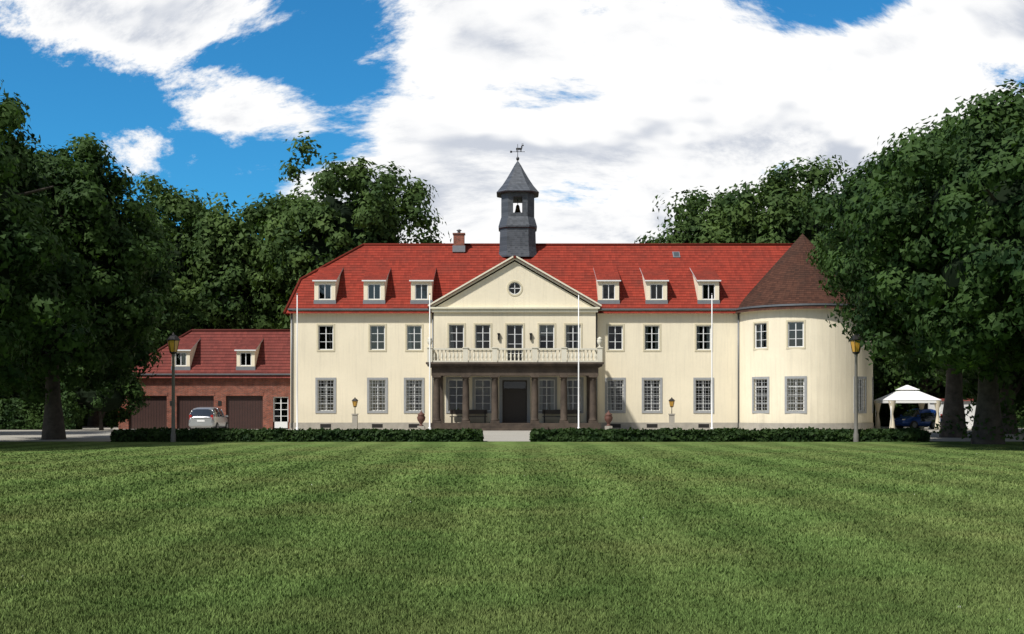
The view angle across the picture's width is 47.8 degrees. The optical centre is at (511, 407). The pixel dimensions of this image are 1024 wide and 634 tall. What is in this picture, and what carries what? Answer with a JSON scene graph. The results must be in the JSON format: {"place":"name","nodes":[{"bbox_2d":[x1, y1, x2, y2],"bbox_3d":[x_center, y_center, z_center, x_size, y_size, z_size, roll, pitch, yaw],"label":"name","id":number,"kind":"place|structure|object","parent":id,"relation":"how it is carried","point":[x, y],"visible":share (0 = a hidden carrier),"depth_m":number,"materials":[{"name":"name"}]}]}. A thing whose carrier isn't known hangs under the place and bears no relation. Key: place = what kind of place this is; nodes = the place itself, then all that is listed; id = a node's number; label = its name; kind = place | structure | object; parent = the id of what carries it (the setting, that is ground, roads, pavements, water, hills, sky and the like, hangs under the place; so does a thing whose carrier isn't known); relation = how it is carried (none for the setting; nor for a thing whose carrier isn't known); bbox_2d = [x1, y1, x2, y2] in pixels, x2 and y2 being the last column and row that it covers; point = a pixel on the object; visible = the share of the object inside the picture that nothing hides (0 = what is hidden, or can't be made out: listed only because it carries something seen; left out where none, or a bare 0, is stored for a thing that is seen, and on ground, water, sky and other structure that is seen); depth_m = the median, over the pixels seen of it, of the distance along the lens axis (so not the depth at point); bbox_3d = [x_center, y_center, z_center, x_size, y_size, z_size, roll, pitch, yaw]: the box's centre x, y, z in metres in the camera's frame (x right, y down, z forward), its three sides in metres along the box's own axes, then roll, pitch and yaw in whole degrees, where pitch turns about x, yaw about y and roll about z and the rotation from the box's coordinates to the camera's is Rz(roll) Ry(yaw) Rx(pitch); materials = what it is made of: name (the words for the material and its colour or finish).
{"place":"outdoors","nodes":[
{"label":"outdoors","id":0,"kind":"place"},
{"bbox_2d":[0,441,1023,633],"bbox_3d":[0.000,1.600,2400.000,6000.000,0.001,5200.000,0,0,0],"label":"ground","id":1,"kind":"structure","parent":0,"point":[496,444],"depth_m":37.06,"materials":[{"name":"green plant"}]},
{"bbox_2d":[0,79,98,396],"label":"lime tree","id":2,"kind":"object","parent":1,"relation":"on","point":[27,239],"visible":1,"depth_m":45.60,"materials":[{"name":"green plant"}]},
{"bbox_2d":[166,333,179,441],"bbox_3d":[-15.800,-0.950,53.900,0.680,5.100,0.589,0,0,0],"label":"lamp post","id":3,"kind":"object","parent":1,"relation":"on","point":[173,339],"visible":1,"depth_m":53.83,"materials":[{"name":"grey metal"}]},
{"bbox_2d":[110,427,483,441],"bbox_3d":[-10.079,1.300,54.575,17.520,0.816,1.643,0,0,0],"label":"box hedge","id":4,"kind":"object","parent":1,"relation":"on","point":[220,434],"visible":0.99,"depth_m":53.99,"materials":[{"name":"green plant"}]},
{"bbox_2d":[0,426,1023,440],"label":"gravel forecourt","id":5,"kind":"structure","parent":1,"relation":"on","point":[85,433],"depth_m":66.14,"materials":[{"name":"beige gravel"}]},
{"bbox_2d":[0,397,84,429],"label":"tall hedge","id":6,"kind":"object","parent":5,"relation":"on","point":[16,413],"visible":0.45,"depth_m":82.96,"materials":[{"name":"green plant"}]},
{"bbox_2d":[0,367,117,425],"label":"thicket","id":7,"kind":"object","parent":5,"relation":"on","point":[16,394],"depth_m":99.00,"materials":[{"name":"green plant"}]},
{"bbox_2d":[0,132,179,439],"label":"lime tree","id":8,"kind":"object","parent":5,"relation":"on","point":[113,271],"visible":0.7,"depth_m":55.93,"materials":[{"name":"green plant"}]},
{"bbox_2d":[60,363,150,430],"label":"tree","id":9,"kind":"object","parent":5,"relation":"on","point":[89,402],"visible":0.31,"depth_m":79.79,"materials":[{"name":"green plant"}]},
{"bbox_2d":[18,227,214,426],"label":"tree","id":10,"kind":"object","parent":5,"relation":"on","point":[93,420],"visible":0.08,"depth_m":96.61,"materials":[{"name":"green plant"}]},
{"bbox_2d":[125,171,224,353],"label":"tree","id":11,"kind":"object","parent":5,"relation":"on","point":[168,204],"visible":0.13,"depth_m":107.83,"materials":[{"name":"green plant"}]},
{"bbox_2d":[118,329,289,428],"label":"garage annex","id":12,"kind":"object","parent":5,"relation":"on","point":[240,378],"visible":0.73,"depth_m":86.18,"materials":[{"name":"brick"}]},
{"bbox_2d":[189,407,227,429],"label":"car","id":13,"kind":"object","parent":5,"relation":"on","point":[206,417],"visible":0.91,"depth_m":75.60,"materials":[{"name":"grey paint"}]},
{"bbox_2d":[161,192,300,332],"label":"tree","id":14,"kind":"object","parent":5,"relation":"on","point":[220,304],"visible":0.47,"depth_m":105.30,"materials":[{"name":"green plant"}]},
{"bbox_2d":[236,131,451,328],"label":"tree","id":15,"kind":"object","parent":5,"relation":"on","point":[330,226],"visible":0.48,"depth_m":102.06,"materials":[{"name":"green plant"}]},
{"bbox_2d":[352,398,357,428],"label":"pedestal lamp","id":16,"kind":"object","parent":5,"relation":"on","point":[355,416],"visible":0.98,"depth_m":82.62,"materials":[{"name":"stone"}]},
{"bbox_2d":[296,293,712,429],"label":"flagpoles","id":17,"kind":"object","parent":5,"relation":"on","point":[297,427],"visible":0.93,"depth_m":77.97,"materials":[{"name":"white metal"}]},
{"bbox_2d":[426,337,603,430],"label":"portico","id":18,"kind":"structure","parent":5,"relation":"on","point":[534,368],"depth_m":81.02,"materials":[{"name":"stone"}]},
{"bbox_2d":[417,410,612,429],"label":"urns","id":19,"kind":"object","parent":5,"relation":"on","point":[608,417],"visible":0.94,"depth_m":80.59,"materials":[{"name":"ceramic"}]},
{"bbox_2d":[288,256,873,429],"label":"facade","id":20,"kind":"structure","parent":5,"relation":"on","point":[785,368],"depth_m":84.86,"materials":[{"name":"beige paint"}]},
{"bbox_2d":[452,229,464,252],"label":"chimney","id":21,"kind":"object","parent":20,"relation":"on","point":[458,245],"visible":0.95,"depth_m":90.20,"materials":[{"name":"brick"}]},
{"bbox_2d":[497,144,538,256],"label":"bell turret","id":22,"kind":"object","parent":20,"relation":"on","point":[517,229],"visible":1,"depth_m":89.71,"materials":[{"name":"metal"}]},
{"bbox_2d":[283,233,859,315],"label":"roof","id":23,"kind":"structure","parent":20,"relation":"attached to","point":[604,275],"depth_m":87.39,"materials":[{"name":"red tile"}]},
{"bbox_2d":[668,397,674,428],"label":"pedestal lamp","id":24,"kind":"object","parent":5,"relation":"on","point":[671,417],"visible":0.94,"depth_m":82.62,"materials":[{"name":"stone"}]},
{"bbox_2d":[634,186,763,242],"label":"tree","id":25,"kind":"object","parent":5,"relation":"on","point":[688,229],"visible":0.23,"depth_m":109.31,"materials":[{"name":"green plant"}]},
{"bbox_2d":[699,155,848,244],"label":"tree","id":26,"kind":"object","parent":5,"relation":"on","point":[780,219],"visible":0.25,"depth_m":105.69,"materials":[{"name":"green plant"}]},
{"bbox_2d":[811,241,904,400],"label":"tree","id":27,"kind":"object","parent":5,"relation":"on","point":[875,393],"visible":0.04,"depth_m":94.77,"materials":[{"name":"green plant"}]},
{"bbox_2d":[874,385,941,429],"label":"garden gazebo","id":28,"kind":"object","parent":5,"relation":"on","point":[907,394],"visible":0.91,"depth_m":83.11,"materials":[{"name":"white fabric"}]},
{"bbox_2d":[796,153,1023,437],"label":"lime tree","id":29,"kind":"object","parent":5,"relation":"on","point":[954,409],"visible":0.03,"depth_m":61.42,"materials":[{"name":"green plant"}]},
{"bbox_2d":[894,409,941,428],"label":"blue car","id":30,"kind":"object","parent":5,"relation":"on","point":[915,418],"visible":0.76,"depth_m":85.82,"materials":[{"name":"blue paint"}]},
{"bbox_2d":[873,352,975,426],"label":"tree","id":31,"kind":"object","parent":5,"relation":"on","point":[888,370],"visible":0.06,"depth_m":92.80,"materials":[{"name":"green plant"}]},
{"bbox_2d":[873,379,1020,425],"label":"thicket","id":32,"kind":"object","parent":5,"relation":"on","point":[884,414],"visible":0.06,"depth_m":99.89,"materials":[{"name":"green plant"}]},
{"bbox_2d":[928,398,975,428],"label":"white garden wall","id":33,"kind":"structure","parent":5,"relation":"on","point":[966,404],"depth_m":88.00,"materials":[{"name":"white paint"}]},
{"bbox_2d":[903,353,1023,433],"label":"tree","id":34,"kind":"object","parent":5,"relation":"on","point":[1009,391],"visible":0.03,"depth_m":69.42,"materials":[{"name":"green plant"}]},
{"bbox_2d":[928,366,1023,399],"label":"tree","id":35,"kind":"object","parent":5,"relation":"on","point":[964,398],"visible":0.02,"depth_m":76.02,"materials":[{"name":"green plant"}]},
{"bbox_2d":[1016,401,1023,427],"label":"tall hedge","id":36,"kind":"object","parent":5,"relation":"on","point":[1019,416],"visible":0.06,"depth_m":89.98,"materials":[{"name":"green plant"}]},
{"bbox_2d":[529,426,930,441],"bbox_3d":[10.226,1.288,54.572,18.863,0.854,1.662,0,0,0],"label":"box hedge","id":37,"kind":"object","parent":1,"relation":"on","point":[783,434],"visible":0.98,"depth_m":54.00,"materials":[{"name":"green plant"}]},
{"bbox_2d":[849,335,862,441],"bbox_3d":[16.050,-0.950,53.900,0.680,5.100,0.589,0,0,0],"label":"lamp post","id":38,"kind":"object","parent":1,"relation":"on","point":[855,347],"visible":0.91,"depth_m":53.83,"materials":[{"name":"grey metal"}]},
{"bbox_2d":[818,113,1023,443],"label":"lime tree","id":39,"kind":"object","parent":1,"relation":"on","point":[881,328],"visible":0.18,"depth_m":50.62,"materials":[{"name":"green plant"}]},
{"bbox_2d":[843,79,1023,449],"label":"lime tree","id":40,"kind":"object","parent":1,"relation":"on","point":[968,219],"visible":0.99,"depth_m":42.16,"materials":[{"name":"green plant"}]},
{"bbox_2d":[0,0,1023,242],"label":"sky","id":41,"kind":"structure","parent":0,"point":[613,106],"materials":[{"name":"white"}]}
]}

